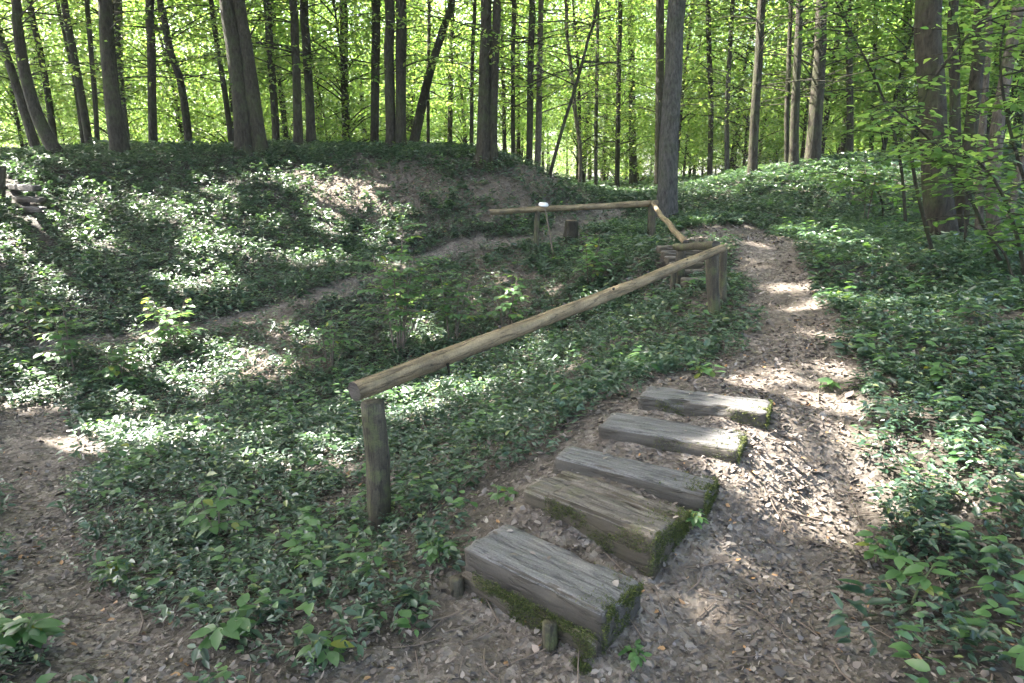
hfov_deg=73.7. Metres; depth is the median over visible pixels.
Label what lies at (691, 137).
slender tree
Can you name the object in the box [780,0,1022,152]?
slender tree
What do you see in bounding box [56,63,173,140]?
slender tree
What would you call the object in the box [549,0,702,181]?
slender tree
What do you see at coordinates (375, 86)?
tree
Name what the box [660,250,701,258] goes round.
timber step
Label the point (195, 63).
slender tree
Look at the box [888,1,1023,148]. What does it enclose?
slender tree
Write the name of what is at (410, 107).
slender tree
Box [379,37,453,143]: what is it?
slender tree
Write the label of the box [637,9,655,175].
slender tree
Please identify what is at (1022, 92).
slender tree
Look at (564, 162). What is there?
slender tree
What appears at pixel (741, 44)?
slender tree
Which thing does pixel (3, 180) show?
wooden post
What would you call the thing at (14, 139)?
slender tree
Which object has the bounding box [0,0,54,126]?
slender tree
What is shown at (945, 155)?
sapling
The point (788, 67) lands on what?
tree
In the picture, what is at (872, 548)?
seedling
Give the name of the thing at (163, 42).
slender tree
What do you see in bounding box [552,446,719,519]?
timber step
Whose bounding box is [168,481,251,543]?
sapling
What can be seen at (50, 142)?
tree
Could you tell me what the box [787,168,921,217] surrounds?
sapling
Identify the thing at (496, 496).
seedling
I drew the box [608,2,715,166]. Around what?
slender tree
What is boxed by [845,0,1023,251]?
sapling
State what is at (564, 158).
slender tree
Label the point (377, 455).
log railing
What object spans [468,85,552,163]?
slender tree
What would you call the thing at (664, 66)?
slender tree
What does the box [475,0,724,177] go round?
tree
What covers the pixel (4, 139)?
slender tree
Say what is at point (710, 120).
tree
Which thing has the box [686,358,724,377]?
seedling
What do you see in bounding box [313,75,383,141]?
slender tree
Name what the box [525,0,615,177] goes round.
slender tree
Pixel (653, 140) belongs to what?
slender tree
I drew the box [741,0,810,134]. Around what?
slender tree
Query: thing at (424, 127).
slender tree
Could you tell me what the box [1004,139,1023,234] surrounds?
tree
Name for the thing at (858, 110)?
slender tree
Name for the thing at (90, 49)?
tree
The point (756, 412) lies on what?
timber step
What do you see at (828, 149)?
slender tree
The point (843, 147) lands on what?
slender tree
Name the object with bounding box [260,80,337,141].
slender tree
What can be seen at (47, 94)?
tree
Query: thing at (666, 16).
slender tree
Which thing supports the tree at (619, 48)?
on the ground at (696, 600)
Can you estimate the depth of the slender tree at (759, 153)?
32.64 m
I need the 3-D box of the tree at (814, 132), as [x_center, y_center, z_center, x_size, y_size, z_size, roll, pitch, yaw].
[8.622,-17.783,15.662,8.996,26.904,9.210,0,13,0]
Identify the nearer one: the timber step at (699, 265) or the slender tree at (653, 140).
the timber step at (699, 265)
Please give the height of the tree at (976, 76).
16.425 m
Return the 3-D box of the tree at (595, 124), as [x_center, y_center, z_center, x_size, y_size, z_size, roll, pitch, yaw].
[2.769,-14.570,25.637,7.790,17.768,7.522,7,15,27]
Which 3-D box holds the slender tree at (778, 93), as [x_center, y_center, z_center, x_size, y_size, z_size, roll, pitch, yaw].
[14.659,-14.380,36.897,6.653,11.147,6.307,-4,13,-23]
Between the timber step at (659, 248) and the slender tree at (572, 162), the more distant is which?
the slender tree at (572, 162)
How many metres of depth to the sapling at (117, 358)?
7.70 m
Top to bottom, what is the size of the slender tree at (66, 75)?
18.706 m
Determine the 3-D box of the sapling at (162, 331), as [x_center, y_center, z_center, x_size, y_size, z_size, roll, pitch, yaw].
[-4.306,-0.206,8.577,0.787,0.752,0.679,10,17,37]
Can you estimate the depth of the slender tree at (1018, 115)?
26.25 m
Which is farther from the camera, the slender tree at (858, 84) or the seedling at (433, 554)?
the slender tree at (858, 84)
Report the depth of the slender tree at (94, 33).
45.17 m
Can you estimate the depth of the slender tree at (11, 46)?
26.14 m
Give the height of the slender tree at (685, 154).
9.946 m
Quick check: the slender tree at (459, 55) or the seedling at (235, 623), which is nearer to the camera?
the seedling at (235, 623)
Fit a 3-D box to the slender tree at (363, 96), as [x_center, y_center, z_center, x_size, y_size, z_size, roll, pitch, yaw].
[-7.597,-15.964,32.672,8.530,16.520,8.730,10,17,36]
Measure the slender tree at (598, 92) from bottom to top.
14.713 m
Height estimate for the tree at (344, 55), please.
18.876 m
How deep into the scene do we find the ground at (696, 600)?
3.56 m
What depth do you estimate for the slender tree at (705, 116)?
42.41 m
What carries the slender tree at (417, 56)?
on the ground at (696, 600)
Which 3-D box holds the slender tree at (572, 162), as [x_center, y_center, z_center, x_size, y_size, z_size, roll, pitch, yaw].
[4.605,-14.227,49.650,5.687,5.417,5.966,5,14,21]
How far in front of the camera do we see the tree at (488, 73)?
14.15 m
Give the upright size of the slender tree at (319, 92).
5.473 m
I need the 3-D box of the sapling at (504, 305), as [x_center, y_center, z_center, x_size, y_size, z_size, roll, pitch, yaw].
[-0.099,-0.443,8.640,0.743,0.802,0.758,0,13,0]
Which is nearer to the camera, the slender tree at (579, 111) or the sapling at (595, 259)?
the sapling at (595, 259)
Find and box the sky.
[0,0,1010,176]
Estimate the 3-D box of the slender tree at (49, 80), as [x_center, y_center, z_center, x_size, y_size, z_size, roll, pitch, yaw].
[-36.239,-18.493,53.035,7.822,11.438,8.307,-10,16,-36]
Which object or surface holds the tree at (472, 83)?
on the ground at (696, 600)
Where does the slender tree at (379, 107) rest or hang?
on the ground at (696, 600)
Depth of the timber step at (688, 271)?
8.04 m
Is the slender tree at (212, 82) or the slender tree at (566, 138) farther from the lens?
the slender tree at (566, 138)
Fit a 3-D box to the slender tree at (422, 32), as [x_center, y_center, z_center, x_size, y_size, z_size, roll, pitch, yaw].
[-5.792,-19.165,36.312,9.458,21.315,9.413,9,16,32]
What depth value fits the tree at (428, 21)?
22.69 m
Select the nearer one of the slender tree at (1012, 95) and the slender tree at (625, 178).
the slender tree at (1012, 95)
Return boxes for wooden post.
[0,166,5,201]
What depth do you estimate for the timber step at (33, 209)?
11.83 m
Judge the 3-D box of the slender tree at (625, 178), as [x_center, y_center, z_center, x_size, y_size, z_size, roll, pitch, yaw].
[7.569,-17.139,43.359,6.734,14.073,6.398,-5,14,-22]
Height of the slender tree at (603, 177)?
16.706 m
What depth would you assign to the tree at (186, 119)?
17.50 m
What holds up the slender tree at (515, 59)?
on the ground at (696, 600)
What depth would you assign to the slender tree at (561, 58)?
36.07 m
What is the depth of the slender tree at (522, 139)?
46.56 m
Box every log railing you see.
[348,244,726,535]
[488,200,719,296]
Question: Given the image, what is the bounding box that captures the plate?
[539,202,548,206]
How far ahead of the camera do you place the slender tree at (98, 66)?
43.41 m
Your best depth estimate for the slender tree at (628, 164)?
59.89 m
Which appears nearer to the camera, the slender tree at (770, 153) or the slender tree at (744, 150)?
the slender tree at (744, 150)
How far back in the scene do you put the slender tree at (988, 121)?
25.09 m
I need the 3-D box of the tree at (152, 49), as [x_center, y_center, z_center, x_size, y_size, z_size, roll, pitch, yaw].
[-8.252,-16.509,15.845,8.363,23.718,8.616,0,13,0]
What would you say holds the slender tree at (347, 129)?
on the ground at (696, 600)
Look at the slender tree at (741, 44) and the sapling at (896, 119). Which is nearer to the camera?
the sapling at (896, 119)
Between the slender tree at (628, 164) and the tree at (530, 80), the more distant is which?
the slender tree at (628, 164)
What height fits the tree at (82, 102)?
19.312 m
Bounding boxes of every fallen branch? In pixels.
[914,592,971,616]
[964,221,1018,288]
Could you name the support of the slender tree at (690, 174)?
on the ground at (696, 600)
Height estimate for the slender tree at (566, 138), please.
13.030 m
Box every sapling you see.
[0,286,56,345]
[24,302,95,375]
[88,340,146,386]
[137,295,206,350]
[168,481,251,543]
[302,309,358,373]
[333,223,452,354]
[415,259,492,343]
[477,274,530,326]
[568,238,615,285]
[760,0,961,228]
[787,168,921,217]
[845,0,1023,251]
[848,161,898,218]
[855,103,1023,265]
[863,138,1023,274]
[877,0,1023,249]
[937,0,1023,234]
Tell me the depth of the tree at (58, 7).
19.68 m
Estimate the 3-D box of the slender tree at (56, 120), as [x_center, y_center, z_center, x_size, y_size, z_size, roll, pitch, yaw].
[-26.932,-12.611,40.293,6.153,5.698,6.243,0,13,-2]
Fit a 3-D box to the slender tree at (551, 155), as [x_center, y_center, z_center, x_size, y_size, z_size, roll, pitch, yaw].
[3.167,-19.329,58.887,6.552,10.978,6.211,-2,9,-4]
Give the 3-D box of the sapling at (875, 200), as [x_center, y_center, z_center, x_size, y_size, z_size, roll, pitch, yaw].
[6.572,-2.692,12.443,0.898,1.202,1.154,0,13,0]
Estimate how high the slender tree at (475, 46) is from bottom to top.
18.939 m
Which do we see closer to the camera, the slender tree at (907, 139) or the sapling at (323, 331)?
the sapling at (323, 331)
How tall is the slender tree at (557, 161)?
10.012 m
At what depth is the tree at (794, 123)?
17.54 m
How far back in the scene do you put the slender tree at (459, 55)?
47.86 m
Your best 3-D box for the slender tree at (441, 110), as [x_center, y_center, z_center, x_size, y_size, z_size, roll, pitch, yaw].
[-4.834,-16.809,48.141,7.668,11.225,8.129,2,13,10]
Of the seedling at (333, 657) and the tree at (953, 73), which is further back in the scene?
the tree at (953, 73)
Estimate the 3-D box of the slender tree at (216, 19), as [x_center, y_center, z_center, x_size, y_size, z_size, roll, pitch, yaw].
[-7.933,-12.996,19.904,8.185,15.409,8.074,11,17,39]
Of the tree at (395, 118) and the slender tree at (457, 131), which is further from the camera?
the slender tree at (457, 131)
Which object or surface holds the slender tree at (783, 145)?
on the ground at (696, 600)
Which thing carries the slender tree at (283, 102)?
on the ground at (696, 600)
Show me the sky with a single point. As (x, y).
(94, 0)
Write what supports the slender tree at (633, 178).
on the ground at (696, 600)
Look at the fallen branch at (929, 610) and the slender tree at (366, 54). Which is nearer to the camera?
the fallen branch at (929, 610)
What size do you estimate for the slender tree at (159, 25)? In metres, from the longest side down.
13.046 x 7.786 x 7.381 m
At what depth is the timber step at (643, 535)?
2.92 m
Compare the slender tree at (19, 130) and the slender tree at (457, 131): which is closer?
the slender tree at (19, 130)
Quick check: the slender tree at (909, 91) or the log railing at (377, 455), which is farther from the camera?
the slender tree at (909, 91)
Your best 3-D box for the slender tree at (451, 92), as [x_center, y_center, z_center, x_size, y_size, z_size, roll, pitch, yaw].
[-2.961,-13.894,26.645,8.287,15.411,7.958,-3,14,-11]
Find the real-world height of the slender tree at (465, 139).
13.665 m
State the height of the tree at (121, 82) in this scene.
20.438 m
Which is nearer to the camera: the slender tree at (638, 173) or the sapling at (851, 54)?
the sapling at (851, 54)
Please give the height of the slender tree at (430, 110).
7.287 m
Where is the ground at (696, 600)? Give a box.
[0,146,1023,682]
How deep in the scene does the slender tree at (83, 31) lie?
21.46 m
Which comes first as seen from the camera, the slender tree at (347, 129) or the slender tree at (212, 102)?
the slender tree at (347, 129)
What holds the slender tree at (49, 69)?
on the ground at (696, 600)
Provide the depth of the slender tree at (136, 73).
41.04 m
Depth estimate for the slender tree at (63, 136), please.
26.22 m
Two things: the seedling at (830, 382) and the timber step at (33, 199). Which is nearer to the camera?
the seedling at (830, 382)
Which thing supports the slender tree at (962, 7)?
on the ground at (696, 600)
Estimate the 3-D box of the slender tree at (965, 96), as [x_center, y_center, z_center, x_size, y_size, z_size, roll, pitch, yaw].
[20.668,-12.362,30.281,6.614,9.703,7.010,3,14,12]
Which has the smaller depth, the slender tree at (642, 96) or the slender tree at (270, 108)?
the slender tree at (270, 108)
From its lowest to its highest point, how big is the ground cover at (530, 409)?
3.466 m
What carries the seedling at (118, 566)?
on the ground at (696, 600)
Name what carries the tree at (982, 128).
on the ground at (696, 600)
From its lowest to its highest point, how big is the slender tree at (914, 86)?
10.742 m
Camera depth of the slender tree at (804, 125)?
20.68 m
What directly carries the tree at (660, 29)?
on the ground at (696, 600)
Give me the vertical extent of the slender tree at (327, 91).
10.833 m
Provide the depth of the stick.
11.09 m
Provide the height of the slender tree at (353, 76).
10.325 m
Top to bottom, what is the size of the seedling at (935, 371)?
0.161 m
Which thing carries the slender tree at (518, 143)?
on the ground at (696, 600)
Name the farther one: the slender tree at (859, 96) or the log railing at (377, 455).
the slender tree at (859, 96)
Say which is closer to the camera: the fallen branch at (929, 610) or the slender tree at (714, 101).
the fallen branch at (929, 610)
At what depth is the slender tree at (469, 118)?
59.91 m
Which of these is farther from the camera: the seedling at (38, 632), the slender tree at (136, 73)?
the slender tree at (136, 73)
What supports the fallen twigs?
on the ground at (696, 600)
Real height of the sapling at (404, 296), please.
1.662 m
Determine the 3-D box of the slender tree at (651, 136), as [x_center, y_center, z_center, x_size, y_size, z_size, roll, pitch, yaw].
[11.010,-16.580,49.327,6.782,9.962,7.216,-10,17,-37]
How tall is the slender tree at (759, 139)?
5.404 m
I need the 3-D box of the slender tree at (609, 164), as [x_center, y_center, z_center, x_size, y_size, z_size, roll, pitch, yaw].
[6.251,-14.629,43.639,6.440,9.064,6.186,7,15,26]
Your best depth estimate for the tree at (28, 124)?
17.15 m
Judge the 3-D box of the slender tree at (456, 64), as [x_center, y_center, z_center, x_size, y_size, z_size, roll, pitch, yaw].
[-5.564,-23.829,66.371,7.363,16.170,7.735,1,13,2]
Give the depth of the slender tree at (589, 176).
47.74 m
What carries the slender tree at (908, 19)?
on the ground at (696, 600)
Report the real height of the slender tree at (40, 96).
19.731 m
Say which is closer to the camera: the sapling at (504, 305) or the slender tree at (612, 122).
the sapling at (504, 305)
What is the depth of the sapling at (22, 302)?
8.35 m
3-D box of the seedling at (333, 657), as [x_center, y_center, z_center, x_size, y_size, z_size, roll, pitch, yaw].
[-0.686,1.126,2.481,0.232,0.131,0.180,0,13,0]
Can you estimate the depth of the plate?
11.15 m
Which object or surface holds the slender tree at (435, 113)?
on the ground at (696, 600)
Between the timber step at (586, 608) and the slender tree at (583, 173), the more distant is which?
the slender tree at (583, 173)
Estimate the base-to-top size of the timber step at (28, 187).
0.109 m
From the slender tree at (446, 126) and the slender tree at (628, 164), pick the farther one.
the slender tree at (628, 164)
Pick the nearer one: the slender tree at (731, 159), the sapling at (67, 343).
the sapling at (67, 343)
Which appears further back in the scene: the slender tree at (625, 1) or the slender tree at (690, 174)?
the slender tree at (690, 174)
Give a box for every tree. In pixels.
[0,0,27,105]
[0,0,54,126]
[0,0,93,147]
[0,0,96,140]
[0,0,123,146]
[0,0,124,157]
[0,0,166,142]
[0,0,203,134]
[0,4,66,146]
[0,4,71,147]
[0,5,42,117]
[0,25,78,146]
[1,1,75,146]
[1,28,142,145]
[3,0,97,143]
[6,78,105,145]
[7,0,124,120]
[10,0,166,143]
[14,0,145,140]
[34,0,129,143]
[36,3,157,66]
[38,0,218,156]
[40,0,226,144]
[41,6,97,141]
[51,0,198,141]
[51,0,283,142]
[54,11,165,139]
[56,38,188,143]
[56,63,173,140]
[64,0,174,141]
[78,0,263,138]
[81,0,279,148]
[91,0,211,144]
[120,0,318,143]
[122,0,219,82]
[123,0,363,80]
[135,9,220,140]
[139,0,287,142]
[164,0,367,141]
[176,0,283,143]
[178,1,300,140]
[179,49,225,139]
[184,0,307,156]
[186,0,381,147]
[187,0,303,140]
[192,0,332,140]
[199,14,353,140]
[221,1,414,141]
[222,50,358,141]
[229,0,473,141]
[249,0,408,142]
[257,0,395,143]
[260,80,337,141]
[276,0,471,141]
[280,0,427,139]
[282,0,433,141]
[282,1,383,141]
[292,1,421,140]
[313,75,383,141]
[334,0,468,143]
[338,83,430,143]
[341,0,477,149]
[351,0,472,126]
[354,0,527,141]
[361,0,454,140]
[366,0,478,142]
[367,0,455,141]
[369,73,458,141]
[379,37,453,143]
[380,0,528,144]
[382,4,443,141]
[384,78,461,141]
[387,0,600,171]
[395,0,527,152]
[412,0,480,125]
[412,12,478,142]
[414,0,479,141]
[431,0,611,164]
[431,6,476,141]
[433,111,475,143]
[438,0,593,150]
[442,29,499,143]
[444,0,593,161]
[446,0,623,169]
[448,0,597,153]
[456,0,510,105]
[459,1,559,152]
[466,1,592,147]
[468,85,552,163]
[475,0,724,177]
[480,0,649,182]
[497,3,560,156]
[508,0,655,181]
[516,0,666,182]
[522,1,582,168]
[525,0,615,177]
[525,67,575,173]
[533,53,570,170]
[541,111,612,177]
[544,0,641,179]
[544,121,575,172]
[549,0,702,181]
[550,0,655,186]
[550,0,665,181]
[551,29,587,175]
[552,0,653,185]
[553,136,576,175]
[562,1,641,177]
[566,39,655,179]
[567,60,697,181]
[570,0,667,183]
[592,0,737,185]
[592,19,651,165]
[596,0,753,26]
[598,0,655,179]
[598,0,776,39]
[601,131,649,175]
[606,0,773,162]
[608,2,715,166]
[623,3,748,176]
[625,0,750,177]
[627,1,723,148]
[628,0,789,175]
[635,45,688,169]
[636,0,875,175]
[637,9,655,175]
[639,31,720,171]
[652,0,751,175]
[656,0,685,220]
[678,34,725,169]
[678,141,704,174]
[679,49,789,175]
[680,0,828,168]
[682,5,742,151]
[683,0,786,169]
[689,1,751,175]
[694,0,792,159]
[699,0,844,172]
[703,0,814,164]
[705,0,966,155]
[706,0,909,157]
[709,0,892,167]
[722,66,826,164]
[731,114,782,163]
[737,1,834,162]
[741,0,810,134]
[741,0,834,162]
[746,0,947,166]
[747,0,898,169]
[763,1,916,155]
[764,121,831,161]
[769,1,914,152]
[777,24,917,153]
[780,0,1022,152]
[781,4,882,158]
[785,0,902,152]
[805,0,917,154]
[808,0,904,151]
[826,0,1023,151]
[833,0,912,149]
[836,23,969,152]
[844,0,1023,138]
[862,3,1023,151]
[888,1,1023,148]
[913,0,1023,141]
[914,0,959,238]
[914,2,1023,144]
[915,0,1022,143]
[947,0,960,199]
[955,0,988,234]
[974,0,993,230]
[986,0,1023,235]
[995,6,1023,140]
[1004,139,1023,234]
[1009,69,1023,145]
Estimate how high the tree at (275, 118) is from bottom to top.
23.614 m
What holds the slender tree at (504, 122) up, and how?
on the ground at (696, 600)
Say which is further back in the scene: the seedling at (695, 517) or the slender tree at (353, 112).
the slender tree at (353, 112)
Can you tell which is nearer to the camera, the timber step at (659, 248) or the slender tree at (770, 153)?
the timber step at (659, 248)
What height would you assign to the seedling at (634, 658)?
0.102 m
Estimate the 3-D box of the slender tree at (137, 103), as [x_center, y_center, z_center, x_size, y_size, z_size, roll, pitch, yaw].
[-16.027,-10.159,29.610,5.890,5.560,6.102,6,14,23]
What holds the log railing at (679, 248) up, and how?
on the ground at (696, 600)
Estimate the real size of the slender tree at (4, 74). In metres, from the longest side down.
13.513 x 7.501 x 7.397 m
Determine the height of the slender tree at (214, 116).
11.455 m
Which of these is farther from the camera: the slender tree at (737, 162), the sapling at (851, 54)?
the slender tree at (737, 162)
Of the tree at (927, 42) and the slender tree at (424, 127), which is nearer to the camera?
the tree at (927, 42)
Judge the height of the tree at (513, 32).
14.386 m
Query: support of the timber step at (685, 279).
on the ground at (696, 600)
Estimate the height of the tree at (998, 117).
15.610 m
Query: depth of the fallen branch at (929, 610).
2.58 m
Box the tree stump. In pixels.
[563,220,578,242]
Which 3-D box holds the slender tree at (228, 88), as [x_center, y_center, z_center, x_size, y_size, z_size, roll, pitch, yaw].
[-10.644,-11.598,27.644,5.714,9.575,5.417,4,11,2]
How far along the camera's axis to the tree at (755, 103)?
17.44 m
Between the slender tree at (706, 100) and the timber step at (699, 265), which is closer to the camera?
the timber step at (699, 265)
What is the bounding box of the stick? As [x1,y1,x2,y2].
[545,208,554,256]
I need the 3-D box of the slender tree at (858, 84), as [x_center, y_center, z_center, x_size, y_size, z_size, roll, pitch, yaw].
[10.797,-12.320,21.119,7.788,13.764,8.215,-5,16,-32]
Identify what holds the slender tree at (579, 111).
on the ground at (696, 600)
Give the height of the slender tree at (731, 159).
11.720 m
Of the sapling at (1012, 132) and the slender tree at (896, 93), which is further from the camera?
the slender tree at (896, 93)
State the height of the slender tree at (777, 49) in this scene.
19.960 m
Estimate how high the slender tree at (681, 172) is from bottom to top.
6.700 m
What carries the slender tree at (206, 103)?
on the ground at (696, 600)
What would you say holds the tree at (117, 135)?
on the ground at (696, 600)
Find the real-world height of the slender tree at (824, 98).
9.954 m
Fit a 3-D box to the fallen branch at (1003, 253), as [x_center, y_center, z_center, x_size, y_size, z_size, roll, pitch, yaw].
[4.519,-0.749,6.400,0.668,0.744,0.030,0,13,0]
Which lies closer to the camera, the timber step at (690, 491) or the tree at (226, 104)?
the timber step at (690, 491)
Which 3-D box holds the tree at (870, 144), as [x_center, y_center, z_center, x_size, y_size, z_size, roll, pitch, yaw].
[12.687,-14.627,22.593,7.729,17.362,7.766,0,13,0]
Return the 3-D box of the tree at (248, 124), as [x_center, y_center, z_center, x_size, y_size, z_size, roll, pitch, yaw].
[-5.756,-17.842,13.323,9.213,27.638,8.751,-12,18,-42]
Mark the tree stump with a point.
(571, 228)
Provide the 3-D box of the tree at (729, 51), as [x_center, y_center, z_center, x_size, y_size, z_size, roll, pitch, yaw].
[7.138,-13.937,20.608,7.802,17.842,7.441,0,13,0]
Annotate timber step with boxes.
[6,184,41,191]
[11,196,45,202]
[11,206,47,212]
[450,524,644,677]
[523,470,692,580]
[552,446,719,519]
[598,413,747,464]
[637,386,772,429]
[656,245,673,253]
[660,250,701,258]
[664,255,691,264]
[669,262,704,268]
[680,277,704,287]
[685,269,703,276]
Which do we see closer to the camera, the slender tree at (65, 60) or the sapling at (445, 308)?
the sapling at (445, 308)
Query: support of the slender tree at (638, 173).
on the ground at (696, 600)
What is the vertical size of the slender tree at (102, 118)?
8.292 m
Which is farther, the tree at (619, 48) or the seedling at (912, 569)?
the tree at (619, 48)
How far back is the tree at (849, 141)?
19.36 m
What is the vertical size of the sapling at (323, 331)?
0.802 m
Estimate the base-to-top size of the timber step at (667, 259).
0.105 m
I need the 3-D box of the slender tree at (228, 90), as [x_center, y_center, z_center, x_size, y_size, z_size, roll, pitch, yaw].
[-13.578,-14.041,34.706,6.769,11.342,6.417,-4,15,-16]
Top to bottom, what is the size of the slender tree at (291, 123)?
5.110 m
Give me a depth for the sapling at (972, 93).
8.01 m
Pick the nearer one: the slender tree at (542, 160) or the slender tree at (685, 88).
the slender tree at (685, 88)
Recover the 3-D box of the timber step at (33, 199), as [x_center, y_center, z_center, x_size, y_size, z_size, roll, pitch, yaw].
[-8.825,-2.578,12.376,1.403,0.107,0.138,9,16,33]
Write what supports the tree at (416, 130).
on the ground at (696, 600)
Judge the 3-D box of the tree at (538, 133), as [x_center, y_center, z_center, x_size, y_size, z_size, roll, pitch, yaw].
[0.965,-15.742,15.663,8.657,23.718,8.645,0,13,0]
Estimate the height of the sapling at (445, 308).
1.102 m
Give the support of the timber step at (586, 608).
on the ground at (696, 600)
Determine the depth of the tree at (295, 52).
16.40 m
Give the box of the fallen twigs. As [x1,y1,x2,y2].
[0,270,1022,682]
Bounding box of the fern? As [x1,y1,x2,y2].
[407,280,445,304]
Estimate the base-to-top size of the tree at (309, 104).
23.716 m
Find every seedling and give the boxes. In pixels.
[0,613,64,655]
[89,555,137,583]
[188,592,257,650]
[294,623,353,666]
[416,537,457,566]
[488,484,517,502]
[618,639,651,670]
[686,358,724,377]
[686,509,708,529]
[815,377,846,390]
[854,536,904,561]
[869,552,957,603]
[924,364,957,381]
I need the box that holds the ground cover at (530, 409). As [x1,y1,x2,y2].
[0,137,1023,682]
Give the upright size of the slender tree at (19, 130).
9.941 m
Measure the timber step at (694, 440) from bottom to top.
0.220 m
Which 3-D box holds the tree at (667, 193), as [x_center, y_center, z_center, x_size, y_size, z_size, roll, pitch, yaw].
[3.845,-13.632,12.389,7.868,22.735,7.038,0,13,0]
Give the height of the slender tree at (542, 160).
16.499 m
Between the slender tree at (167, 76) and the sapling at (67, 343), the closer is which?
the sapling at (67, 343)

